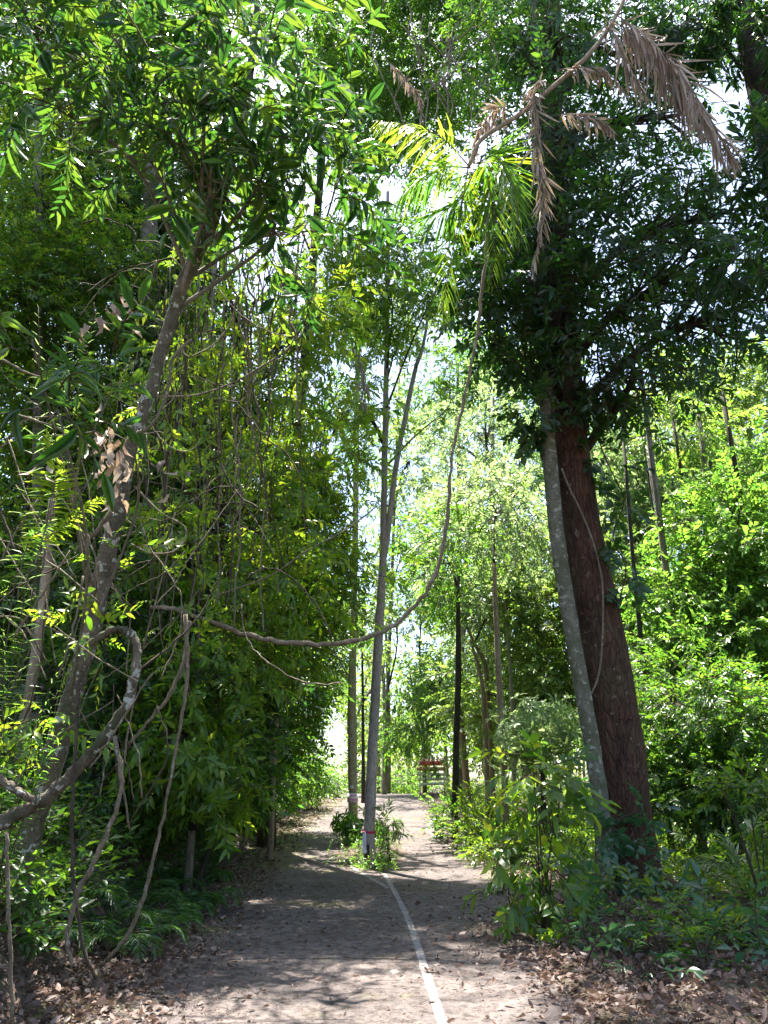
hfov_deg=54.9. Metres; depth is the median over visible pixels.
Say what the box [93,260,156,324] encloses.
fine liana
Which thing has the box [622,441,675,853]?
thin tree
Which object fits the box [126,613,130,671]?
bare stick
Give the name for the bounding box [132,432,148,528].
bare stick
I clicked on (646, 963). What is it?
seedling
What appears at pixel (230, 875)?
fern
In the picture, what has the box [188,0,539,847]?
tall tree
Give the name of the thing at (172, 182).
tall tree
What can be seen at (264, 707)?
dense tree
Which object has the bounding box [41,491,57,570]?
bare stick
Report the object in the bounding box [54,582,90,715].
bare stick
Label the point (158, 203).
fine liana
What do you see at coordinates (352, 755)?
islet tree
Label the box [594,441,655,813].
thin tree
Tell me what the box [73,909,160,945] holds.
fern
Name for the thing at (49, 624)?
bare stick
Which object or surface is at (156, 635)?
fine liana
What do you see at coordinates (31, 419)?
bare stick
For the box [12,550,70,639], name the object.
bare stick
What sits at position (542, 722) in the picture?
shrub
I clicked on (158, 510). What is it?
vine
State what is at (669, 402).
leafless tree
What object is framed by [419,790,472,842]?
bush
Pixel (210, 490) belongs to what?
fine liana
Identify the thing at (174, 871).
fern
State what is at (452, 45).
hanging vine
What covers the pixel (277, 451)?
hanging vine
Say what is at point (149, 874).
vine
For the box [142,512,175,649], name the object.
bare stick
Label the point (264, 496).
hanging vine
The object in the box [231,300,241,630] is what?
hanging vine
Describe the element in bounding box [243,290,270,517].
hanging vine
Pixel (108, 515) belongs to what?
vine
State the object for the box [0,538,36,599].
bare stick
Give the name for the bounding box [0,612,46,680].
bare stick
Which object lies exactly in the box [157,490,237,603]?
fine liana
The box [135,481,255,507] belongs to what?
fine liana
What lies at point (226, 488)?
hanging vine
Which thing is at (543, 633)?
slender tree
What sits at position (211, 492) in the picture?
thin tree
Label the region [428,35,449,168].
hanging vine
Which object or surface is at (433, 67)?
hanging vine
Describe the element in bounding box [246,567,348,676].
fine liana
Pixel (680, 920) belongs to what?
seedling
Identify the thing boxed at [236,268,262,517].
hanging vine
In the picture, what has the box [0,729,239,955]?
ground cover
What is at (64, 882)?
grass tuft
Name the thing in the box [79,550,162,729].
fine liana
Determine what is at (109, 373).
fine liana
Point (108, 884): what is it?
grass tuft
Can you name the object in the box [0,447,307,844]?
leafy tree
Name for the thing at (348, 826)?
bush
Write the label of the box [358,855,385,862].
fern
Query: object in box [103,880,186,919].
fern
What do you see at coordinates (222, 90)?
leaning tree
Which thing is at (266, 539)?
fine liana
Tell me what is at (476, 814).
bush
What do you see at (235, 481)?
fine liana
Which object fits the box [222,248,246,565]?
hanging vine
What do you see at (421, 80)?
hanging vine
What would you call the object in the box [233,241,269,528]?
hanging vine
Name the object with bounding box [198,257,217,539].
hanging vine
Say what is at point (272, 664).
fine liana
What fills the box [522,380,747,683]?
round crowned tree
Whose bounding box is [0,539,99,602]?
bare stick
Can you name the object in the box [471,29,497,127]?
hanging vine
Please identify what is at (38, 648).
bare stick
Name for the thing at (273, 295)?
hanging vine
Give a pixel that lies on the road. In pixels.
(440, 873)
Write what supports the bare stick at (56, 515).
attached to the leaning tree at (222, 90)
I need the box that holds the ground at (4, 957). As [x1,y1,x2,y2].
[0,792,767,1023]
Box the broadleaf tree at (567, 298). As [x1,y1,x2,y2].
[335,0,767,905]
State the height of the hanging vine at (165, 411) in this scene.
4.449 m
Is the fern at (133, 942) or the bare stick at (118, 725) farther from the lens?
the fern at (133, 942)
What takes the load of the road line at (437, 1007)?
on the road
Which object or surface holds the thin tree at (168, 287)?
on the ground at (4, 957)
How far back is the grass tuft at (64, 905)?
7.05 m
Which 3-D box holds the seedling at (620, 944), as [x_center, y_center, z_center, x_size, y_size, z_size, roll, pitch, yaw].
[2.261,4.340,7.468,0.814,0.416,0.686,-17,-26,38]
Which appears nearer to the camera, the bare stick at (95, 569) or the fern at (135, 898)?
the bare stick at (95, 569)
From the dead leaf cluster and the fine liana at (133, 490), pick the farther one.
the fine liana at (133, 490)
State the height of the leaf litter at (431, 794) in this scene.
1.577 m
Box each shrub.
[485,692,583,848]
[675,748,767,914]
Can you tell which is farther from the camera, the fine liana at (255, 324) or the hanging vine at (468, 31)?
the hanging vine at (468, 31)
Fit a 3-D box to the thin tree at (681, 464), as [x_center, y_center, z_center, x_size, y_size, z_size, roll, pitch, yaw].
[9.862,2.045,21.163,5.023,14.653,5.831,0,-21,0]
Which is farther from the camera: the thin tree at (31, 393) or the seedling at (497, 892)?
the thin tree at (31, 393)
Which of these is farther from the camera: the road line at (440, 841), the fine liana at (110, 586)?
the road line at (440, 841)
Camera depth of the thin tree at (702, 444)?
22.76 m
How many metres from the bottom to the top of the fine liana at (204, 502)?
1.379 m
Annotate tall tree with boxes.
[0,0,373,821]
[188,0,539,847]
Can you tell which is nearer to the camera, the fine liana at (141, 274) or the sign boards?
the fine liana at (141, 274)
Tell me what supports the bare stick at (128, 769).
attached to the leaning tree at (222, 90)
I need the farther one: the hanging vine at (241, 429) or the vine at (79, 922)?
the hanging vine at (241, 429)
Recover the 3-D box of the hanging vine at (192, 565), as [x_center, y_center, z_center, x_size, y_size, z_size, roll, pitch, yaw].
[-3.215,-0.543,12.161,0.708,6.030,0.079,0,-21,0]
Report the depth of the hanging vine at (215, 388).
12.34 m
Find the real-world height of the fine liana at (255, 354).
3.249 m
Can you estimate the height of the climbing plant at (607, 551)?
4.862 m
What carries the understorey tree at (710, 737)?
on the ground at (4, 957)
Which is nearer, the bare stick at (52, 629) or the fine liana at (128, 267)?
the bare stick at (52, 629)
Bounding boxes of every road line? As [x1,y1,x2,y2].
[340,843,388,887]
[382,874,447,1023]
[428,830,552,889]
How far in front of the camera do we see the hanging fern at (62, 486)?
6.27 m
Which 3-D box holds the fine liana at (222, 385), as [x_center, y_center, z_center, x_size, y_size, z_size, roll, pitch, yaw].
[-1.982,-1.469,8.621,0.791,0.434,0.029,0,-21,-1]
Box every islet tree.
[304,131,480,867]
[306,216,397,838]
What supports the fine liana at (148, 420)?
hanging from the leaning tree at (222, 90)
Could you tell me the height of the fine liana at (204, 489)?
1.194 m
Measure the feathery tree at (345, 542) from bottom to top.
20.059 m
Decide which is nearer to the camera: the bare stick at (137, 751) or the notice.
the bare stick at (137, 751)
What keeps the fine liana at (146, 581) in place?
hanging from the leaning tree at (222, 90)
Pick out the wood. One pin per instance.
(366, 726)
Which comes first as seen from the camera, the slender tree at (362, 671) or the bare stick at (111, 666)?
the bare stick at (111, 666)
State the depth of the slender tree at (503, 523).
21.59 m
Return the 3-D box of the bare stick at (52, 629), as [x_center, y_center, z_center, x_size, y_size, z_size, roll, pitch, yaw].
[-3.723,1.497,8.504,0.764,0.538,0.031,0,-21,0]
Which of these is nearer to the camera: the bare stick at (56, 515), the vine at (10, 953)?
the vine at (10, 953)
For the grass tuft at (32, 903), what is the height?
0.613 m
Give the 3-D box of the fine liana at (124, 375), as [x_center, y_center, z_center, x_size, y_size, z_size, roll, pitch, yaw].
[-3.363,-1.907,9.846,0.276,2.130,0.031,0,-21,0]
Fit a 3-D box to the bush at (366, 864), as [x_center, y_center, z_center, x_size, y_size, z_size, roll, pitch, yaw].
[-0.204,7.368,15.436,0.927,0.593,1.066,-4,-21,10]
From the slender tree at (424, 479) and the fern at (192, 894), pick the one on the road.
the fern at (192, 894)
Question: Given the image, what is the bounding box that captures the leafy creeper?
[110,280,328,682]
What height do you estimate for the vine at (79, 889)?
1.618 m
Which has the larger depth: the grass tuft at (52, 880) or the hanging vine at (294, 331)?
the hanging vine at (294, 331)
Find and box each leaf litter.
[168,792,567,881]
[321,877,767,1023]
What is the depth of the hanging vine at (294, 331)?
9.94 m
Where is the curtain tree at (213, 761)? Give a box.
[69,115,390,900]
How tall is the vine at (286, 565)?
1.422 m
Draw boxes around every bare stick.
[0,415,57,448]
[0,499,38,563]
[0,507,16,551]
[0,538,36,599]
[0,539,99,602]
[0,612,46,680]
[0,616,34,638]
[0,641,33,710]
[1,359,72,383]
[6,435,58,571]
[6,666,38,754]
[7,413,102,447]
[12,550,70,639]
[15,700,113,782]
[16,485,75,578]
[17,553,60,599]
[19,617,47,663]
[23,592,45,720]
[31,619,75,646]
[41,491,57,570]
[41,571,56,665]
[48,620,137,681]
[54,494,62,545]
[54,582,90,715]
[57,576,83,678]
[59,670,97,777]
[63,500,127,612]
[64,457,115,506]
[76,764,117,816]
[77,447,95,547]
[88,534,99,600]
[89,672,153,767]
[99,748,110,797]
[100,487,102,536]
[112,685,119,788]
[117,695,142,797]
[118,734,133,801]
[122,693,135,829]
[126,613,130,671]
[129,705,168,821]
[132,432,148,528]
[141,564,225,669]
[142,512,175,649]
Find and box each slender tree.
[331,249,456,794]
[338,558,434,802]
[357,559,504,792]
[373,352,551,810]
[376,492,527,838]
[390,318,590,788]
[397,455,537,819]
[404,444,608,841]
[413,546,582,811]
[417,558,557,818]
[454,502,556,818]
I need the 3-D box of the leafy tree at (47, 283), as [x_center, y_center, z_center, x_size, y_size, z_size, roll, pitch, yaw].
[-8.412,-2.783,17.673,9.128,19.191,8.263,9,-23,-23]
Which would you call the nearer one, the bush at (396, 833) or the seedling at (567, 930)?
the seedling at (567, 930)
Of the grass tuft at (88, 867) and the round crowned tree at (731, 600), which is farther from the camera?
the round crowned tree at (731, 600)
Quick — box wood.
[0,334,767,803]
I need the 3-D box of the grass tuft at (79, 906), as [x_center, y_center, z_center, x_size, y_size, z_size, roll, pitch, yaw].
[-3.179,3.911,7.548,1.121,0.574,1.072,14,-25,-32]
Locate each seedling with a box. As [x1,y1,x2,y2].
[478,865,520,895]
[535,916,601,948]
[567,920,651,958]
[597,900,707,957]
[603,936,682,985]
[647,891,751,973]
[661,901,723,935]
[675,883,767,949]
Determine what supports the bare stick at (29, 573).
attached to the leaning tree at (222, 90)
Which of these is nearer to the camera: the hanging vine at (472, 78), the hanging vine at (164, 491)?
the hanging vine at (164, 491)
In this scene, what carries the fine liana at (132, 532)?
hanging from the leaning tree at (222, 90)
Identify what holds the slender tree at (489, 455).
on the ground at (4, 957)
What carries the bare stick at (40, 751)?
attached to the leaning tree at (222, 90)
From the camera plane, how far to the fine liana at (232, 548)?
8.93 m
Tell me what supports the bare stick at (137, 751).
attached to the liana at (9, 817)
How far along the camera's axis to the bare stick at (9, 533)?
6.92 m
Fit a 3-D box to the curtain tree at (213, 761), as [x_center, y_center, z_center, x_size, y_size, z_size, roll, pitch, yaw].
[-2.558,-1.918,13.538,5.121,16.648,4.824,-7,-22,18]
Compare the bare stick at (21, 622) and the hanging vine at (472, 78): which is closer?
the bare stick at (21, 622)
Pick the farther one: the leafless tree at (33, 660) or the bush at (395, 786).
the bush at (395, 786)
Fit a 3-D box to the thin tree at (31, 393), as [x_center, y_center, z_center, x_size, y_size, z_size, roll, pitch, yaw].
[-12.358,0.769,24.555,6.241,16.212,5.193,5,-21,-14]
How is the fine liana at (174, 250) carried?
hanging from the leaning tree at (222, 90)
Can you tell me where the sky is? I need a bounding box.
[0,0,767,793]
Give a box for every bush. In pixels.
[307,756,359,798]
[329,805,392,844]
[354,849,396,871]
[357,762,451,793]
[373,796,414,865]
[406,777,461,800]
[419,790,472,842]
[433,780,535,851]
[454,809,534,868]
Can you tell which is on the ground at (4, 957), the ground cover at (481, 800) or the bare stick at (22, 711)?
the ground cover at (481, 800)
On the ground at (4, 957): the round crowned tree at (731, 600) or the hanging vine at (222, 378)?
the round crowned tree at (731, 600)
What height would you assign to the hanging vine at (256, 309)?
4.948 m
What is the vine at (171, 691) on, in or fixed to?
hanging from the leaning tree at (222, 90)
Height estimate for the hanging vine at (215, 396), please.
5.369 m
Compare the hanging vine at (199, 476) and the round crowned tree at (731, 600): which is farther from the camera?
the round crowned tree at (731, 600)
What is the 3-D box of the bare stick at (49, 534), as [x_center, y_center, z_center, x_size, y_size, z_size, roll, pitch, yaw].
[-3.410,0.185,7.441,0.775,1.002,0.025,0,-21,0]
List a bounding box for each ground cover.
[0,695,153,838]
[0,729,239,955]
[152,775,767,846]
[313,831,406,882]
[458,809,767,951]
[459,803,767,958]
[539,853,767,982]
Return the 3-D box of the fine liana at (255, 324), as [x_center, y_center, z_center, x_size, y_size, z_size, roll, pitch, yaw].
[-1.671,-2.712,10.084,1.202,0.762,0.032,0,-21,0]
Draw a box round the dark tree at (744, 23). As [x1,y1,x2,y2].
[608,0,767,333]
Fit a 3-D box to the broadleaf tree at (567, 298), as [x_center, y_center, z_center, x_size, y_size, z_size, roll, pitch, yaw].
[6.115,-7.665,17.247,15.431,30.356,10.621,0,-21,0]
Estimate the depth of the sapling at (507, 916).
8.50 m
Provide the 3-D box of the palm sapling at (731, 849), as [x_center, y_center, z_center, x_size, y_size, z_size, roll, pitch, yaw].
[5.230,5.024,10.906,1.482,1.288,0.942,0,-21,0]
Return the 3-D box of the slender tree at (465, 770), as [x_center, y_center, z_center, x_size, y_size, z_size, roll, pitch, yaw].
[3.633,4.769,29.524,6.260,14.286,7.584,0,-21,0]
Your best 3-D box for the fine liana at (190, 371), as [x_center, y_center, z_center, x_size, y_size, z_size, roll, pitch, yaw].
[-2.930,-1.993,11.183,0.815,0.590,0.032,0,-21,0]
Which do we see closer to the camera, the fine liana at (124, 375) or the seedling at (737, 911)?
the seedling at (737, 911)
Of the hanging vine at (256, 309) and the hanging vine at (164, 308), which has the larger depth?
the hanging vine at (256, 309)
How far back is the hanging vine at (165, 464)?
11.79 m
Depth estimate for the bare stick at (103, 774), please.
7.27 m
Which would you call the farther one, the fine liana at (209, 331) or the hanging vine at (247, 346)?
the hanging vine at (247, 346)
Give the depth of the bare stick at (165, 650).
6.87 m
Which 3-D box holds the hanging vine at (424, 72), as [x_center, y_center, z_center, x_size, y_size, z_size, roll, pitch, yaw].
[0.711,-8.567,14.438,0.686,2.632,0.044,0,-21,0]
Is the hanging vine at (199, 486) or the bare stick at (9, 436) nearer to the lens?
the bare stick at (9, 436)
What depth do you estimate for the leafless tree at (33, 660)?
9.49 m
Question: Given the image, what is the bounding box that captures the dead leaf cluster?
[20,296,190,535]
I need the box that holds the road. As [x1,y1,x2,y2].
[25,794,584,1023]
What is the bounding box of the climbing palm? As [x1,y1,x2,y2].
[349,0,749,414]
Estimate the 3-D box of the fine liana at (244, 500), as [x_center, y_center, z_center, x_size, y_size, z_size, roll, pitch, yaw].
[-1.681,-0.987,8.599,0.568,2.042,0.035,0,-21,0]
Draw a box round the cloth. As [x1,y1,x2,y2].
[362,831,366,853]
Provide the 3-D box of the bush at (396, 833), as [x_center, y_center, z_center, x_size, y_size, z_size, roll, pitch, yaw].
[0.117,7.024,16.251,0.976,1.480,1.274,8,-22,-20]
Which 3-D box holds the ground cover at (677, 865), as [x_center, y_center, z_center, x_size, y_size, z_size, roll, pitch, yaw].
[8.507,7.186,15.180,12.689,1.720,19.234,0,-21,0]
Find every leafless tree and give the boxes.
[4,498,55,810]
[465,625,495,817]
[668,399,711,687]
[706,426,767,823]
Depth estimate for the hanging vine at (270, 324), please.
10.29 m
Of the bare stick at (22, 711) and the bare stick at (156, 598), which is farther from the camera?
the bare stick at (156, 598)
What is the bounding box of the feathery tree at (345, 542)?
[195,207,425,860]
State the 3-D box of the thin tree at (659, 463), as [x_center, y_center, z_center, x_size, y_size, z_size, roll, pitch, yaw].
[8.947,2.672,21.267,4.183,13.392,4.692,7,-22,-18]
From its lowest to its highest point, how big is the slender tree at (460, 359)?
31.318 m
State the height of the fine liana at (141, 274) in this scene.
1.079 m
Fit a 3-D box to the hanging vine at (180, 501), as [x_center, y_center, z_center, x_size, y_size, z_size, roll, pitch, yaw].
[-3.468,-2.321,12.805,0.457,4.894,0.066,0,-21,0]
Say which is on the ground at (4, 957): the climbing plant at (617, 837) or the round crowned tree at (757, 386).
the round crowned tree at (757, 386)
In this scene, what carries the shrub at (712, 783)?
on the ground at (4, 957)
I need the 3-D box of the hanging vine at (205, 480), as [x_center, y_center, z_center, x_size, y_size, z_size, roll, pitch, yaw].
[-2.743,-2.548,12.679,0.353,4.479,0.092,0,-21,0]
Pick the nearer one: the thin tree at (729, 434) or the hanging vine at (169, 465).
the hanging vine at (169, 465)
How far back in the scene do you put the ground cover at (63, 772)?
10.62 m
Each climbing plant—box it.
[572,378,656,625]
[583,781,680,898]
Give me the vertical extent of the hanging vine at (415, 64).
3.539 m
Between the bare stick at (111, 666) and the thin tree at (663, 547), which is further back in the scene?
the thin tree at (663, 547)
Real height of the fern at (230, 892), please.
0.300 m
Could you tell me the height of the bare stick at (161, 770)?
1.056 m
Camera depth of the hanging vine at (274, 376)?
9.80 m
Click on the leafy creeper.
(227, 450)
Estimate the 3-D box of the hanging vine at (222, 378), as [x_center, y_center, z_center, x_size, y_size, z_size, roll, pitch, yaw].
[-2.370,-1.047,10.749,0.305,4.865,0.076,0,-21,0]
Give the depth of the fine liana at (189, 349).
9.39 m
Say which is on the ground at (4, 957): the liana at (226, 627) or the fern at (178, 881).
the fern at (178, 881)
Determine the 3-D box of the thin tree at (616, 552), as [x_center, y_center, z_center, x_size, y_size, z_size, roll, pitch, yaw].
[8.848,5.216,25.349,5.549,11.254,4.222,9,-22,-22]
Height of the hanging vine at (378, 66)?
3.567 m
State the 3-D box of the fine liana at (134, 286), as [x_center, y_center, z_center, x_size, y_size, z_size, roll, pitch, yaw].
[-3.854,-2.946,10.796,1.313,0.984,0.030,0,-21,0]
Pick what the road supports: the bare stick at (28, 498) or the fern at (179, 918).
the fern at (179, 918)
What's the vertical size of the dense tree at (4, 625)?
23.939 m
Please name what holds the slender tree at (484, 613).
on the ground at (4, 957)
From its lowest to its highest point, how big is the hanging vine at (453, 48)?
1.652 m
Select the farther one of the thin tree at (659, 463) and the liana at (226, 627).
the thin tree at (659, 463)
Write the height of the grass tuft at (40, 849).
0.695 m
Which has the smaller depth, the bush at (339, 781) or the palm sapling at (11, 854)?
the palm sapling at (11, 854)
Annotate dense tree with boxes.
[0,118,179,758]
[4,173,401,842]
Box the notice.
[347,793,357,801]
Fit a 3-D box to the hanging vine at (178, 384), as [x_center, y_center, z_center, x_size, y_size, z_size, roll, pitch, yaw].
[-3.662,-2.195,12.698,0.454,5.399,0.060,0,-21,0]
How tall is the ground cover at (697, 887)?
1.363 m
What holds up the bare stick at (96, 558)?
attached to the leaning tree at (222, 90)
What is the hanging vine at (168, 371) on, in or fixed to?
hanging from the curtain tree at (213, 761)
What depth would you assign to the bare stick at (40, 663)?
6.78 m
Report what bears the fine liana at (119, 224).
hanging from the curtain tree at (213, 761)
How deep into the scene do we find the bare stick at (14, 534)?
7.55 m
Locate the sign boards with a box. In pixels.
[417,757,447,794]
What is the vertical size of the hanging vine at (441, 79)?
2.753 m
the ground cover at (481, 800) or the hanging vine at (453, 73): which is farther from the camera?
the ground cover at (481, 800)
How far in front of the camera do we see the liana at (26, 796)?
6.06 m
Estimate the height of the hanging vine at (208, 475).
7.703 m
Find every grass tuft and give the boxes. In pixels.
[0,856,82,927]
[1,821,79,878]
[10,840,96,910]
[29,866,97,926]
[38,841,122,920]
[49,871,125,927]
[50,843,122,895]
[83,860,130,904]
[94,866,154,909]
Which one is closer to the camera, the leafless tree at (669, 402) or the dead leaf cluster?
the dead leaf cluster
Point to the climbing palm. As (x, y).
(660, 68)
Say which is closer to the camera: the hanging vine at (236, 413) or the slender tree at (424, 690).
the hanging vine at (236, 413)
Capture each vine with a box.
[4,832,14,1023]
[64,736,124,966]
[70,678,96,979]
[76,338,192,550]
[105,614,188,962]
[127,620,191,746]
[131,486,186,554]
[145,289,166,635]
[153,310,187,590]
[154,253,185,451]
[154,280,172,536]
[155,244,178,504]
[156,329,297,397]
[157,261,169,655]
[160,236,174,632]
[161,263,180,516]
[163,303,195,594]
[163,334,176,639]
[165,309,182,627]
[171,269,199,509]
[181,323,196,663]
[183,249,200,656]
[183,281,198,632]
[184,297,201,694]
[196,281,219,561]
[197,254,237,534]
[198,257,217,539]
[198,264,212,645]
[198,505,377,600]
[200,251,243,598]
[204,259,240,483]
[206,334,242,517]
[210,249,221,529]
[216,300,224,603]
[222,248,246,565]
[225,252,252,425]
[225,315,251,601]
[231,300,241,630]
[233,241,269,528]
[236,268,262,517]
[237,308,245,509]
[240,237,261,487]
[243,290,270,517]
[244,246,259,387]
[250,259,272,562]
[257,250,279,394]
[259,313,274,635]
[262,226,284,378]
[266,283,285,440]
[270,278,295,571]
[282,325,293,537]
[288,233,304,422]
[297,272,308,471]
[370,0,404,125]
[394,0,419,120]
[402,26,438,123]
[408,24,428,134]
[410,36,451,164]
[419,14,452,119]
[419,22,448,124]
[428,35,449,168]
[434,30,456,90]
[437,37,481,110]
[441,0,472,96]
[445,35,479,136]
[447,0,486,68]
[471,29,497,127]
[561,468,603,693]
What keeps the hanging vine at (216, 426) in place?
hanging from the leaning tree at (222, 90)
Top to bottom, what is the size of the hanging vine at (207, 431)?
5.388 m
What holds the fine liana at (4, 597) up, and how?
hanging from the leaning tree at (222, 90)
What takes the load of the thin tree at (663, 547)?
on the ground at (4, 957)
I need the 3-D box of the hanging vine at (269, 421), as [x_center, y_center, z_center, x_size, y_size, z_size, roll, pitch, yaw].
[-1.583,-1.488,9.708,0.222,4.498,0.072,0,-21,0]
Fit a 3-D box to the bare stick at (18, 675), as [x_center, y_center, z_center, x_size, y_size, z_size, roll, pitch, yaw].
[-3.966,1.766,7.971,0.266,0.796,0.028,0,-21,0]
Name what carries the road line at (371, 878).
on the road
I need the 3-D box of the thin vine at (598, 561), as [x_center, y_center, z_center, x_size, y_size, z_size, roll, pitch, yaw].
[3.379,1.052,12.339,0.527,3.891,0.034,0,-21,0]
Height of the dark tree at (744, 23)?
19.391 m
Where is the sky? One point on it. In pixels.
(335, 736)
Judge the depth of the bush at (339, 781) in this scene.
42.86 m
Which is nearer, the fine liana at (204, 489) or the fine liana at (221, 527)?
the fine liana at (204, 489)
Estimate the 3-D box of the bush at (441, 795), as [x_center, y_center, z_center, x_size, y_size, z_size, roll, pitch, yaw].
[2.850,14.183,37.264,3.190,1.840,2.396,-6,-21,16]
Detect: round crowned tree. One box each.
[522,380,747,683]
[615,410,767,836]
[645,330,767,778]
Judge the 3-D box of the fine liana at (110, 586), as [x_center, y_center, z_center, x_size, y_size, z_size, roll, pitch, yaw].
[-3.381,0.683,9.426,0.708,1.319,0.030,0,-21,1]
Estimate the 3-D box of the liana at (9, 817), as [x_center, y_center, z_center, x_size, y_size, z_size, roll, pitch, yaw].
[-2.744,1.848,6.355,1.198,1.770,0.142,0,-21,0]
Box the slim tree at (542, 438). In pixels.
[418,0,628,890]
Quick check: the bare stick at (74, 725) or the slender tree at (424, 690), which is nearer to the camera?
the bare stick at (74, 725)
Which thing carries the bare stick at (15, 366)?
attached to the leaning tree at (222, 90)
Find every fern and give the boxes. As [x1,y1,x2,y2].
[7,426,106,575]
[12,921,91,962]
[41,881,131,919]
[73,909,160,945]
[78,920,190,960]
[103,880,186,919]
[114,902,205,940]
[115,869,206,907]
[144,890,228,919]
[151,865,228,894]
[169,864,230,886]
[177,887,247,909]
[201,851,232,866]
[208,870,233,881]
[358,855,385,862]
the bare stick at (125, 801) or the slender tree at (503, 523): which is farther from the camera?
the slender tree at (503, 523)
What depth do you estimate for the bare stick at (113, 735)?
7.81 m
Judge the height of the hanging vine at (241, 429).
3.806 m
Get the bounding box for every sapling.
[0,305,96,805]
[0,588,97,907]
[174,704,257,890]
[175,812,238,890]
[461,730,621,947]
[696,808,767,900]
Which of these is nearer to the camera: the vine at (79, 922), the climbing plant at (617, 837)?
the vine at (79, 922)
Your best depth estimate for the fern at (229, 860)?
15.51 m
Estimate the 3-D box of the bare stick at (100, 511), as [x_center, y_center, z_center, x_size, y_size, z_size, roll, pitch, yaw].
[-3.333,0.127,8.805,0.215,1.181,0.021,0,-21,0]
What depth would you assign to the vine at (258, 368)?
9.61 m
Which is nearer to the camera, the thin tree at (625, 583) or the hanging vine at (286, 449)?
the hanging vine at (286, 449)
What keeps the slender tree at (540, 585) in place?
on the ground at (4, 957)
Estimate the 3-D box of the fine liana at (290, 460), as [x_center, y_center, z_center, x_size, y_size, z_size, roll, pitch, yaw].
[-1.361,-0.543,8.655,0.994,1.829,0.036,0,-21,0]
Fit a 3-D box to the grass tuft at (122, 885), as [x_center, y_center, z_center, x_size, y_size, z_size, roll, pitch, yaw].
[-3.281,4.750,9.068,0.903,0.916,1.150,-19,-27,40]
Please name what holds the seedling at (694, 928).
on the ground at (4, 957)
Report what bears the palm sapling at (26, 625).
on the ground at (4, 957)
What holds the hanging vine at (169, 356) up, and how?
hanging from the leaning tree at (222, 90)
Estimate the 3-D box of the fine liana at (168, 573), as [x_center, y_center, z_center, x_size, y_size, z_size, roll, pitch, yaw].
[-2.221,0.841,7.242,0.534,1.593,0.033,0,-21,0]
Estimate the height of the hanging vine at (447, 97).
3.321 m
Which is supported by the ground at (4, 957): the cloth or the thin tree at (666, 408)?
the thin tree at (666, 408)
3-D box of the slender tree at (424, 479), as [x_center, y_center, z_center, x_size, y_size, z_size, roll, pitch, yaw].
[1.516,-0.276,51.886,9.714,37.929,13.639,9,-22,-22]
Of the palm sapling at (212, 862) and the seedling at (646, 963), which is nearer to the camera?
the seedling at (646, 963)
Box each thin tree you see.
[12,323,115,625]
[81,230,227,775]
[153,434,247,526]
[537,520,677,820]
[590,346,725,701]
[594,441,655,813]
[599,386,739,844]
[621,373,767,794]
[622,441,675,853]
[634,325,707,853]
[697,409,761,846]
[702,407,767,518]
[720,391,765,638]
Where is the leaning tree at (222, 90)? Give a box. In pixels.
[0,0,418,924]
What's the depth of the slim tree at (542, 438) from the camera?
13.03 m
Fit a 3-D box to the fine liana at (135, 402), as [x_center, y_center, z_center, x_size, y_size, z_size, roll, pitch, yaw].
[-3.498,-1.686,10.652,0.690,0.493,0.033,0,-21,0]
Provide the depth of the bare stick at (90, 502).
8.66 m
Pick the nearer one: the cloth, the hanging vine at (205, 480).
the hanging vine at (205, 480)
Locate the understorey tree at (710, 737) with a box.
[537,614,767,867]
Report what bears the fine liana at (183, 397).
attached to the leafy creeper
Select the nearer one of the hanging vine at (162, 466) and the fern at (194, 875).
the hanging vine at (162, 466)
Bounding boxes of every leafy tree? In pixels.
[0,27,237,770]
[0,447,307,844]
[222,595,376,855]
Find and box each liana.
[0,554,78,601]
[0,625,141,831]
[0,773,40,806]
[79,268,152,316]
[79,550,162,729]
[80,282,159,333]
[81,218,139,253]
[87,257,171,291]
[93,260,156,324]
[98,517,140,615]
[103,590,198,678]
[108,325,152,409]
[114,431,165,449]
[115,552,183,594]
[116,304,141,423]
[119,380,161,404]
[120,414,237,520]
[121,394,139,496]
[121,518,136,536]
[127,462,143,521]
[132,258,178,321]
[133,346,198,451]
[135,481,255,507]
[137,240,219,276]
[137,451,259,536]
[140,521,182,679]
[144,369,230,434]
[147,256,195,422]
[148,188,176,226]
[150,192,489,647]
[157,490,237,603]
[164,363,214,391]
[175,486,245,509]
[179,296,237,356]
[182,370,246,402]
[192,524,243,552]
[212,252,280,434]
[218,351,257,508]
[220,290,304,336]
[221,493,233,607]
[224,424,241,537]
[231,397,306,539]
[234,460,278,594]
[241,604,339,684]
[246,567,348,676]
[264,409,285,439]

